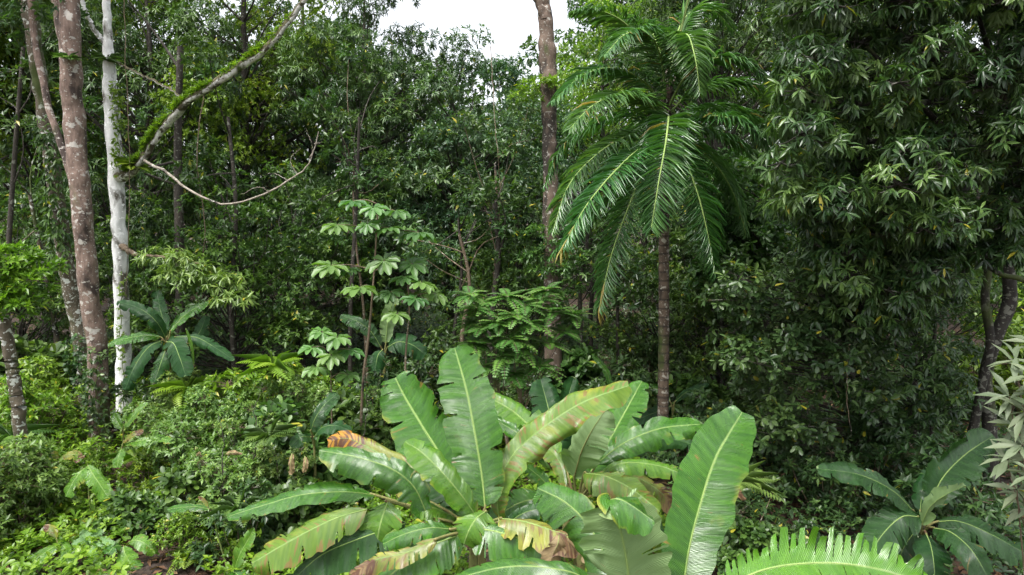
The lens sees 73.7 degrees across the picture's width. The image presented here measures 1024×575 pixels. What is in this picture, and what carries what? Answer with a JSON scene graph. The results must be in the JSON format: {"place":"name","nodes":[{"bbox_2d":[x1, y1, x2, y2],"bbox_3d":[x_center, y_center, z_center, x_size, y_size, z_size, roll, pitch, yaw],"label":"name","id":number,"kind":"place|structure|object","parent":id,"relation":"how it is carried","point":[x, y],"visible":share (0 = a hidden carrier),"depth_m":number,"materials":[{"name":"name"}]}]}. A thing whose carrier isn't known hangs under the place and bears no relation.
{"place":"outdoors","nodes":[
{"label":"outdoors","id":0,"kind":"place"},
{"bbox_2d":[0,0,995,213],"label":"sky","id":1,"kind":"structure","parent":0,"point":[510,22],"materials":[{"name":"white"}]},
{"bbox_2d":[0,217,1023,574],"bbox_3d":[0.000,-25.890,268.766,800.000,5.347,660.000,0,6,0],"label":"ground","id":2,"kind":"structure","parent":0,"point":[166,563],"depth_m":11.68,"materials":[{"name":"brown soil"}]},
{"bbox_2d":[0,0,63,206],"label":"broadleaf tree","id":3,"kind":"object","parent":2,"relation":"on","point":[10,148],"visible":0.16,"depth_m":19.72,"materials":[{"name":"green plant"}]},
{"bbox_2d":[0,228,68,443],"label":"tree","id":4,"kind":"object","parent":2,"relation":"on","point":[18,268],"visible":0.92,"depth_m":9.74,"materials":[{"name":"green plant"}]},
{"bbox_2d":[0,430,69,539],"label":"shrub","id":5,"kind":"object","parent":2,"relation":"on","point":[11,457],"visible":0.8,"depth_m":9.45,"materials":[{"name":"green plant"}]},
{"bbox_2d":[0,330,70,414],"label":"shrub","id":6,"kind":"object","parent":2,"relation":"on","point":[26,348],"visible":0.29,"depth_m":14.82,"materials":[{"name":"green plant"}]},
{"bbox_2d":[0,443,76,538],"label":"shrub","id":7,"kind":"object","parent":2,"relation":"on","point":[20,483],"visible":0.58,"depth_m":9.37,"materials":[{"name":"green plant"}]},
{"bbox_2d":[0,373,80,449],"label":"shrub","id":8,"kind":"object","parent":2,"relation":"on","point":[36,408],"visible":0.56,"depth_m":12.45,"materials":[{"name":"green plant"}]},
{"bbox_2d":[0,353,88,437],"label":"shrub","id":9,"kind":"object","parent":2,"relation":"on","point":[40,387],"visible":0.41,"depth_m":13.45,"materials":[{"name":"green plant"}]},
{"bbox_2d":[0,0,89,418],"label":"tree","id":10,"kind":"object","parent":2,"relation":"on","point":[70,291],"visible":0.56,"depth_m":13.48,"materials":[{"name":"brown plant"}]},
{"bbox_2d":[27,115,73,274],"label":"creeper","id":11,"kind":"object","parent":10,"relation":"attached to","point":[53,197],"visible":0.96,"depth_m":13.43,"materials":[{"name":"green plant"}]},
{"bbox_2d":[0,7,93,319],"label":"slender tree","id":12,"kind":"object","parent":2,"relation":"on","point":[23,65],"visible":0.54,"depth_m":14.63,"materials":[{"name":"green plant"}]},
{"bbox_2d":[0,115,110,394],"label":"slender tree","id":13,"kind":"object","parent":2,"relation":"on","point":[54,318],"visible":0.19,"depth_m":15.98,"materials":[{"name":"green plant"}]},
{"bbox_2d":[0,187,113,352],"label":"understorey tree","id":14,"kind":"object","parent":2,"relation":"on","point":[21,327],"visible":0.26,"depth_m":16.60,"materials":[{"name":"green plant"}]},
{"bbox_2d":[27,0,113,448],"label":"tree","id":15,"kind":"object","parent":2,"relation":"on","point":[73,151],"visible":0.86,"depth_m":12.45,"materials":[{"name":"brown plant"}]},
{"bbox_2d":[77,346,114,447],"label":"creeper","id":16,"kind":"object","parent":15,"relation":"attached to","point":[92,411],"visible":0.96,"depth_m":12.75,"materials":[{"name":"green plant"}]},
{"bbox_2d":[0,0,168,341],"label":"broadleaf tree","id":17,"kind":"object","parent":2,"relation":"on","point":[26,163],"visible":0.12,"depth_m":21.14,"materials":[{"name":"green plant"}]},
{"bbox_2d":[64,465,113,524],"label":"banana seedling","id":18,"kind":"object","parent":2,"relation":"on","point":[93,476],"visible":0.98,"depth_m":9.42,"materials":[{"name":"green plant"}]},
{"bbox_2d":[0,0,189,312],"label":"broadleaf tree","id":19,"kind":"object","parent":2,"relation":"on","point":[95,129],"visible":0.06,"depth_m":29.31,"materials":[{"name":"green plant"}]},
{"bbox_2d":[93,487,167,540],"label":"shrub","id":20,"kind":"object","parent":2,"relation":"on","point":[138,510],"visible":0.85,"depth_m":9.25,"materials":[{"name":"green plant"}]},
{"bbox_2d":[102,534,158,571],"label":"banana seedling","id":21,"kind":"object","parent":2,"relation":"on","point":[139,541],"visible":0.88,"depth_m":8.65,"materials":[{"name":"green plant"}]},
{"bbox_2d":[45,187,236,372],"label":"understorey tree","id":22,"kind":"object","parent":2,"relation":"on","point":[147,300],"visible":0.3,"depth_m":16.60,"materials":[{"name":"green plant"}]},
{"bbox_2d":[111,402,176,488],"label":"banana seedling","id":23,"kind":"object","parent":2,"relation":"on","point":[117,462],"visible":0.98,"depth_m":10.41,"materials":[{"name":"green plant"}]},
{"bbox_2d":[0,0,291,367],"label":"broadleaf tree","id":24,"kind":"object","parent":2,"relation":"on","point":[189,22],"visible":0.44,"depth_m":18.75,"materials":[{"name":"green plant"}]},
{"bbox_2d":[115,446,180,495],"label":"shrub","id":25,"kind":"object","parent":2,"relation":"on","point":[141,467],"visible":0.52,"depth_m":10.60,"materials":[{"name":"green plant"}]},
{"bbox_2d":[82,0,239,335],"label":"slender tree","id":26,"kind":"object","parent":2,"relation":"on","point":[178,192],"visible":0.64,"depth_m":15.41,"materials":[{"name":"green plant"}]},
{"bbox_2d":[115,391,212,458],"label":"shrub","id":27,"kind":"object","parent":2,"relation":"on","point":[150,417],"visible":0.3,"depth_m":11.82,"materials":[{"name":"green plant"}]},
{"bbox_2d":[108,290,234,390],"bbox_3d":[-6.067,1.694,12.706,2.365,3.213,1.338,2,6,14],"label":"banana plant","id":28,"kind":"object","parent":2,"relation":"on","point":[180,362],"visible":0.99,"depth_m":12.36,"materials":[{"name":"green plant"}]},
{"bbox_2d":[148,510,213,568],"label":"shrub","id":29,"kind":"object","parent":2,"relation":"on","point":[173,526],"visible":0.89,"depth_m":8.74,"materials":[{"name":"green plant"}]},
{"bbox_2d":[149,463,227,537],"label":"shrub","id":30,"kind":"object","parent":2,"relation":"on","point":[174,480],"visible":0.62,"depth_m":9.40,"materials":[{"name":"green plant"}]},
{"bbox_2d":[80,0,307,430],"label":"tree","id":31,"kind":"object","parent":2,"relation":"on","point":[180,104],"visible":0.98,"depth_m":12.98,"materials":[{"name":"white plant"}]},
{"bbox_2d":[143,405,246,499],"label":"shrub","id":32,"kind":"object","parent":2,"relation":"on","point":[184,444],"visible":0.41,"depth_m":10.57,"materials":[{"name":"green plant"}]},
{"bbox_2d":[165,384,252,468],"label":"shrub","id":33,"kind":"object","parent":2,"relation":"on","point":[204,396],"visible":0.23,"depth_m":11.23,"materials":[{"name":"green plant"}]},
{"bbox_2d":[162,37,264,389],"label":"slender tree","id":34,"kind":"object","parent":2,"relation":"on","point":[202,167],"visible":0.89,"depth_m":15.74,"materials":[{"name":"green plant"}]},
{"bbox_2d":[108,152,335,373],"bbox_3d":[-6.893,-0.110,16.494,4.999,6.264,5.019,-2,6,-17],"label":"understorey tree","id":35,"kind":"object","parent":2,"relation":"on","point":[285,305],"visible":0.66,"depth_m":16.14,"materials":[{"name":"green plant"}]},
{"bbox_2d":[196,478,268,526],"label":"shrub","id":36,"kind":"object","parent":2,"relation":"on","point":[231,504],"visible":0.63,"depth_m":8.64,"materials":[{"name":"green plant"}]},
{"bbox_2d":[180,432,285,530],"bbox_3d":[-4.030,2.941,9.957,1.543,1.454,1.685,-5,8,-41],"label":"shrub","id":37,"kind":"object","parent":2,"relation":"on","point":[237,475],"visible":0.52,"depth_m":9.54,"materials":[{"name":"green plant"}]},
{"bbox_2d":[179,367,294,479],"bbox_3d":[-5.074,2.470,12.172,2.289,2.178,2.359,2,6,21],"label":"shrub","id":38,"kind":"object","parent":2,"relation":"on","point":[232,376],"visible":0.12,"depth_m":11.90,"materials":[{"name":"green plant"}]},
{"bbox_2d":[119,0,361,350],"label":"broadleaf tree","id":39,"kind":"object","parent":2,"relation":"on","point":[248,146],"visible":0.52,"depth_m":21.09,"materials":[{"name":"green plant"}]},
{"bbox_2d":[185,476,297,570],"bbox_3d":[-3.513,3.070,8.952,1.284,1.233,1.375,2,6,14],"label":"shrub","id":40,"kind":"object","parent":2,"relation":"on","point":[261,486],"visible":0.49,"depth_m":8.80,"materials":[{"name":"green plant"}]},
{"bbox_2d":[205,400,288,482],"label":"shrub","id":41,"kind":"object","parent":2,"relation":"on","point":[231,424],"visible":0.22,"depth_m":10.53,"materials":[{"name":"green plant"}]},
{"bbox_2d":[203,395,317,492],"bbox_3d":[-3.949,2.663,11.138,1.872,1.876,2.431,-1,6,-14],"label":"shrub","id":42,"kind":"object","parent":2,"relation":"on","point":[289,406],"visible":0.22,"depth_m":10.73,"materials":[{"name":"green plant"}]},
{"bbox_2d":[232,350,304,384],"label":"fern","id":43,"kind":"object","parent":2,"relation":"on","point":[263,362],"visible":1,"depth_m":11.56,"materials":[{"name":"green plant"}]},
{"bbox_2d":[241,414,300,448],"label":"fern","id":44,"kind":"object","parent":2,"relation":"on","point":[256,434],"visible":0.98,"depth_m":9.38,"materials":[{"name":"green plant"}]},
{"bbox_2d":[245,440,319,522],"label":"shrub","id":45,"kind":"object","parent":2,"relation":"on","point":[271,452],"visible":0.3,"depth_m":9.64,"materials":[{"name":"green plant"}]},
{"bbox_2d":[248,366,332,449],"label":"shrub","id":46,"kind":"object","parent":2,"relation":"on","point":[296,386],"visible":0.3,"depth_m":11.84,"materials":[{"name":"green plant"}]},
{"bbox_2d":[187,156,394,367],"bbox_3d":[-5.544,-0.248,17.945,5.019,6.264,4.999,3,7,27],"label":"understorey tree","id":47,"kind":"object","parent":2,"relation":"on","point":[297,274],"visible":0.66,"depth_m":17.43,"materials":[{"name":"green plant"}]},
{"bbox_2d":[168,0,415,314],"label":"broadleaf tree","id":48,"kind":"object","parent":2,"relation":"on","point":[307,144],"visible":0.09,"depth_m":26.70,"materials":[{"name":"green plant"}]},
{"bbox_2d":[250,474,358,562],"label":"shrub","id":49,"kind":"object","parent":2,"relation":"on","point":[304,511],"visible":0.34,"depth_m":9.14,"materials":[{"name":"green plant"}]},
{"bbox_2d":[254,425,375,514],"bbox_3d":[-2.991,2.842,10.389,1.945,1.501,1.498,-1,6,-11],"label":"shrub","id":50,"kind":"object","parent":2,"relation":"on","point":[323,471],"visible":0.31,"depth_m":10.06,"materials":[{"name":"green plant"}]},
{"bbox_2d":[289,392,351,476],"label":"banana shoot","id":51,"kind":"object","parent":2,"relation":"on","point":[324,407],"visible":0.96,"depth_m":9.62,"materials":[{"name":"green plant"}]},
{"bbox_2d":[298,326,364,423],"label":"umbrella sapling","id":52,"kind":"object","parent":2,"relation":"on","point":[331,339],"visible":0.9,"depth_m":10.58,"materials":[{"name":"green plant"}]},
{"bbox_2d":[0,373,666,574],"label":"undergrowth","id":53,"kind":"object","parent":2,"relation":"on","point":[76,516],"visible":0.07,"depth_m":9.17,"materials":[{"name":"green plant"}]},
{"bbox_2d":[288,66,401,389],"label":"slender tree","id":54,"kind":"object","parent":2,"relation":"on","point":[346,117],"visible":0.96,"depth_m":16.48,"materials":[{"name":"green plant"}]},
{"bbox_2d":[298,42,407,386],"bbox_3d":[-3.757,-1.441,16.481,2.070,8.960,2.447,1,6,10],"label":"slender tree","id":55,"kind":"object","parent":2,"relation":"on","point":[304,106],"visible":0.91,"depth_m":16.47,"materials":[{"name":"green plant"}]},
{"bbox_2d":[309,387,399,440],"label":"shrub","id":56,"kind":"object","parent":2,"relation":"on","point":[347,416],"visible":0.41,"depth_m":11.79,"materials":[{"name":"green plant"}]},
{"bbox_2d":[284,157,454,354],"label":"understorey tree","id":57,"kind":"object","parent":2,"relation":"on","point":[370,254],"visible":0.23,"depth_m":19.21,"materials":[{"name":"green plant"}]},
{"bbox_2d":[311,199,436,434],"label":"umbrella sapling","id":58,"kind":"object","parent":2,"relation":"on","point":[386,265],"visible":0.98,"depth_m":10.93,"materials":[{"name":"green plant"}]},
{"bbox_2d":[261,0,491,353],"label":"broadleaf tree","id":59,"kind":"object","parent":2,"relation":"on","point":[360,97],"visible":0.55,"depth_m":19.75,"materials":[{"name":"green plant"}]},
{"bbox_2d":[340,297,426,386],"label":"banana plant","id":60,"kind":"object","parent":2,"relation":"on","point":[376,360],"visible":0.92,"depth_m":12.88,"materials":[{"name":"green plant"}]},
{"bbox_2d":[373,271,447,370],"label":"umbrella sapling","id":61,"kind":"object","parent":2,"relation":"on","point":[386,296],"visible":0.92,"depth_m":10.92,"materials":[{"name":"green plant"}]},
{"bbox_2d":[226,345,631,574],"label":"banana plant","id":62,"kind":"object","parent":2,"relation":"on","point":[453,461],"visible":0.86,"depth_m":6.96,"materials":[{"name":"green plant"}]},
{"bbox_2d":[411,329,499,399],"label":"shrub","id":63,"kind":"object","parent":2,"relation":"on","point":[440,350],"visible":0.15,"depth_m":15.50,"materials":[{"name":"green plant"}]},
{"bbox_2d":[337,24,579,344],"bbox_3d":[-1.719,-2.496,20.476,7.569,10.222,7.251,4,7,33],"label":"broadleaf tree","id":64,"kind":"object","parent":2,"relation":"on","point":[449,216],"visible":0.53,"depth_m":19.09,"materials":[{"name":"green plant"}]},
{"bbox_2d":[393,204,525,341],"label":"slender tree","id":65,"kind":"object","parent":2,"relation":"on","point":[409,253],"visible":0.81,"depth_m":15.45,"materials":[{"name":"green plant"}]},
{"bbox_2d":[401,165,541,343],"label":"slender tree","id":66,"kind":"object","parent":2,"relation":"on","point":[487,197],"visible":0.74,"depth_m":15.53,"materials":[{"name":"green plant"}]},
{"bbox_2d":[440,138,530,384],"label":"slender tree","id":67,"kind":"object","parent":2,"relation":"on","point":[498,264],"visible":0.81,"depth_m":15.55,"materials":[{"name":"green plant"}]},
{"bbox_2d":[448,91,542,376],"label":"slender tree","id":68,"kind":"object","parent":2,"relation":"on","point":[474,120],"visible":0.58,"depth_m":15.84,"materials":[{"name":"green plant"}]},
{"bbox_2d":[408,50,595,332],"bbox_3d":[-0.245,-2.920,23.712,7.569,10.415,7.251,5,8,41],"label":"broadleaf tree","id":69,"kind":"object","parent":2,"relation":"on","point":[497,70],"visible":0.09,"depth_m":22.46,"materials":[{"name":"green plant"}]},
{"bbox_2d":[0,15,1022,298],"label":"distant woods","id":70,"kind":"object","parent":2,"relation":"on","point":[482,99],"depth_m":42.06,"materials":[{"name":"green plant"}]},
{"bbox_2d":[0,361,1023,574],"bbox_3d":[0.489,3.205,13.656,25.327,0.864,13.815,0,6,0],"label":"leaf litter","id":71,"kind":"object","parent":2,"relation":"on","point":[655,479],"visible":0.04,"depth_m":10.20,"materials":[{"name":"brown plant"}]},
{"bbox_2d":[421,172,615,367],"bbox_3d":[0.001,-0.011,17.717,4.791,5.979,4.772,3,7,30],"label":"understorey tree","id":72,"kind":"object","parent":2,"relation":"on","point":[483,283],"visible":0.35,"depth_m":16.86,"materials":[{"name":"green plant"}]},
{"bbox_2d":[17,299,1023,574],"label":"undergrowth","id":73,"kind":"object","parent":2,"relation":"on","point":[807,521],"visible":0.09,"depth_m":17.49,"materials":[{"name":"green plant"}]},
{"bbox_2d":[446,282,597,444],"bbox_3d":[0.191,1.642,11.510,2.668,3.382,1.600,0,6,0],"label":"feathery shrub","id":74,"kind":"object","parent":2,"relation":"on","point":[506,355],"visible":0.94,"depth_m":11.30,"materials":[{"name":"green plant"}]},
{"bbox_2d":[506,0,596,395],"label":"tree","id":75,"kind":"object","parent":2,"relation":"on","point":[547,86],"visible":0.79,"depth_m":14.76,"materials":[{"name":"brown plant"}]},
{"bbox_2d":[541,342,604,394],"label":"shrub","id":76,"kind":"object","parent":2,"relation":"on","point":[579,362],"visible":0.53,"depth_m":15.30,"materials":[{"name":"green plant"}]},
{"bbox_2d":[538,170,630,385],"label":"slender tree","id":77,"kind":"object","parent":2,"relation":"on","point":[595,244],"visible":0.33,"depth_m":16.34,"materials":[{"name":"green plant"}]},
{"bbox_2d":[511,198,658,383],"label":"slender tree","id":78,"kind":"object","parent":2,"relation":"on","point":[582,274],"visible":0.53,"depth_m":15.53,"materials":[{"name":"green plant"}]},
{"bbox_2d":[488,376,702,570],"bbox_3d":[1.043,2.622,8.866,2.891,2.666,2.382,0,6,0],"label":"banana plant","id":79,"kind":"object","parent":2,"relation":"on","point":[616,439],"visible":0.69,"depth_m":8.39,"materials":[{"name":"green plant"}]},
{"bbox_2d":[517,0,688,341],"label":"broadleaf tree","id":80,"kind":"object","parent":2,"relation":"on","point":[594,84],"visible":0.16,"depth_m":23.81,"materials":[{"name":"green plant"}]},
{"bbox_2d":[455,405,756,574],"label":"banana plant","id":81,"kind":"object","parent":2,"relation":"on","point":[619,535],"visible":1,"depth_m":5.10,"materials":[{"name":"green plant"}]},
{"bbox_2d":[558,167,675,372],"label":"slender tree","id":82,"kind":"object","parent":2,"relation":"on","point":[621,297],"visible":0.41,"depth_m":15.41,"materials":[{"name":"green plant"}]},
{"bbox_2d":[579,354,657,428],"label":"shrub","id":83,"kind":"object","parent":2,"relation":"on","point":[626,373],"visible":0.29,"depth_m":13.81,"materials":[{"name":"green plant"}]},
{"bbox_2d":[573,186,742,378],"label":"understorey tree","id":84,"kind":"object","parent":2,"relation":"on","point":[622,341],"visible":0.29,"depth_m":16.58,"materials":[{"name":"green plant"}]},
{"bbox_2d":[623,334,693,412],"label":"shrub","id":85,"kind":"object","parent":2,"relation":"on","point":[647,355],"visible":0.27,"depth_m":15.85,"materials":[{"name":"green plant"}]},
{"bbox_2d":[557,0,760,310],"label":"broadleaf tree","id":86,"kind":"object","parent":2,"relation":"on","point":[572,4],"visible":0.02,"depth_m":30.99,"materials":[{"name":"green plant"}]},
{"bbox_2d":[542,0,778,461],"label":"palm tree","id":87,"kind":"object","parent":2,"relation":"on","point":[656,129],"visible":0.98,"depth_m":11.12,"materials":[{"name":"green plant"}]},
{"bbox_2d":[641,385,736,474],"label":"shrub","id":88,"kind":"object","parent":2,"relation":"on","point":[702,410],"visible":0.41,"depth_m":12.19,"materials":[{"name":"green plant"}]},
{"bbox_2d":[652,371,749,417],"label":"shrub","id":89,"kind":"object","parent":2,"relation":"on","point":[686,380],"visible":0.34,"depth_m":14.22,"materials":[{"name":"green plant"}]},
{"bbox_2d":[588,0,841,370],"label":"broadleaf tree","id":90,"kind":"object","parent":2,"relation":"on","point":[725,41],"visible":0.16,"depth_m":17.63,"materials":[{"name":"green plant"}]},
{"bbox_2d":[614,190,816,391],"bbox_3d":[4.904,0.505,15.525,4.563,5.694,4.544,5,8,38],"label":"understorey tree","id":91,"kind":"object","parent":2,"relation":"on","point":[683,308],"visible":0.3,"depth_m":14.97,"materials":[{"name":"green plant"}]},
{"bbox_2d":[682,147,801,384],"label":"shade tree","id":92,"kind":"object","parent":2,"relation":"on","point":[768,234],"visible":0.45,"depth_m":13.77,"materials":[{"name":"green plant"}]},
{"bbox_2d":[721,463,798,547],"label":"shrub","id":93,"kind":"object","parent":2,"relation":"on","point":[744,510],"visible":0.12,"depth_m":9.49,"materials":[{"name":"green plant"}]},
{"bbox_2d":[716,516,807,573],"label":"shrub","id":94,"kind":"object","parent":2,"relation":"on","point":[757,534],"visible":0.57,"depth_m":8.52,"materials":[{"name":"green plant"}]},
{"bbox_2d":[722,376,823,471],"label":"shrub","id":95,"kind":"object","parent":2,"relation":"on","point":[744,399],"visible":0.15,"depth_m":12.95,"materials":[{"name":"green plant"}]},
{"bbox_2d":[691,244,912,461],"bbox_3d":[4.645,1.619,10.829,3.534,4.570,2.752,0,6,0],"label":"shade tree","id":96,"kind":"object","parent":2,"relation":"on","point":[830,355],"visible":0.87,"depth_m":10.32,"materials":[{"name":"green plant"}]},
{"bbox_2d":[688,0,931,344],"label":"broadleaf tree","id":97,"kind":"object","parent":2,"relation":"on","point":[735,13],"visible":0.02,"depth_m":20.80,"materials":[{"name":"green plant"}]},
{"bbox_2d":[771,439,877,527],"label":"shrub","id":98,"kind":"object","parent":2,"relation":"on","point":[846,488],"visible":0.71,"depth_m":10.22,"materials":[{"name":"green plant"}]},
{"bbox_2d":[723,526,927,574],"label":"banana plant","id":99,"kind":"object","parent":2,"relation":"on","point":[800,559],"visible":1,"depth_m":4.14,"materials":[{"name":"green plant"}]},
{"bbox_2d":[824,419,929,503],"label":"shrub","id":100,"kind":"object","parent":2,"relation":"on","point":[879,458],"visible":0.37,"depth_m":11.19,"materials":[{"name":"green plant"}]},
{"bbox_2d":[745,0,1023,487],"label":"glossy leaved tree","id":101,"kind":"object","parent":2,"relation":"on","point":[840,185],"visible":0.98,"depth_m":8.60,"materials":[{"name":"green plant"}]},
{"bbox_2d":[832,250,985,469],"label":"shade tree","id":102,"kind":"object","parent":2,"relation":"on","point":[913,420],"visible":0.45,"depth_m":11.23,"materials":[{"name":"green plant"}]},
{"bbox_2d":[816,428,1023,574],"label":"banana plant","id":103,"kind":"object","parent":2,"relation":"on","point":[940,482],"visible":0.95,"depth_m":7.23,"materials":[{"name":"green plant"}]},
{"bbox_2d":[851,185,1023,379],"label":"understorey tree","id":104,"kind":"object","parent":2,"relation":"on","point":[976,320],"visible":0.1,"depth_m":16.09,"materials":[{"name":"green plant"}]},
{"bbox_2d":[880,428,1023,568],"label":"shrub","id":105,"kind":"object","parent":2,"relation":"on","point":[978,500],"visible":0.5,"depth_m":9.54,"materials":[{"name":"green plant"}]},
{"bbox_2d":[953,328,1023,422],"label":"shrub","id":106,"kind":"object","parent":2,"relation":"on","point":[1011,386],"visible":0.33,"depth_m":15.54,"materials":[{"name":"green plant"}]},
{"bbox_2d":[974,335,1023,574],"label":"silver leaved shrub","id":107,"kind":"object","parent":2,"relation":"on","point":[1011,454],"visible":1,"depth_m":5.25,"materials":[{"name":"green plant"}]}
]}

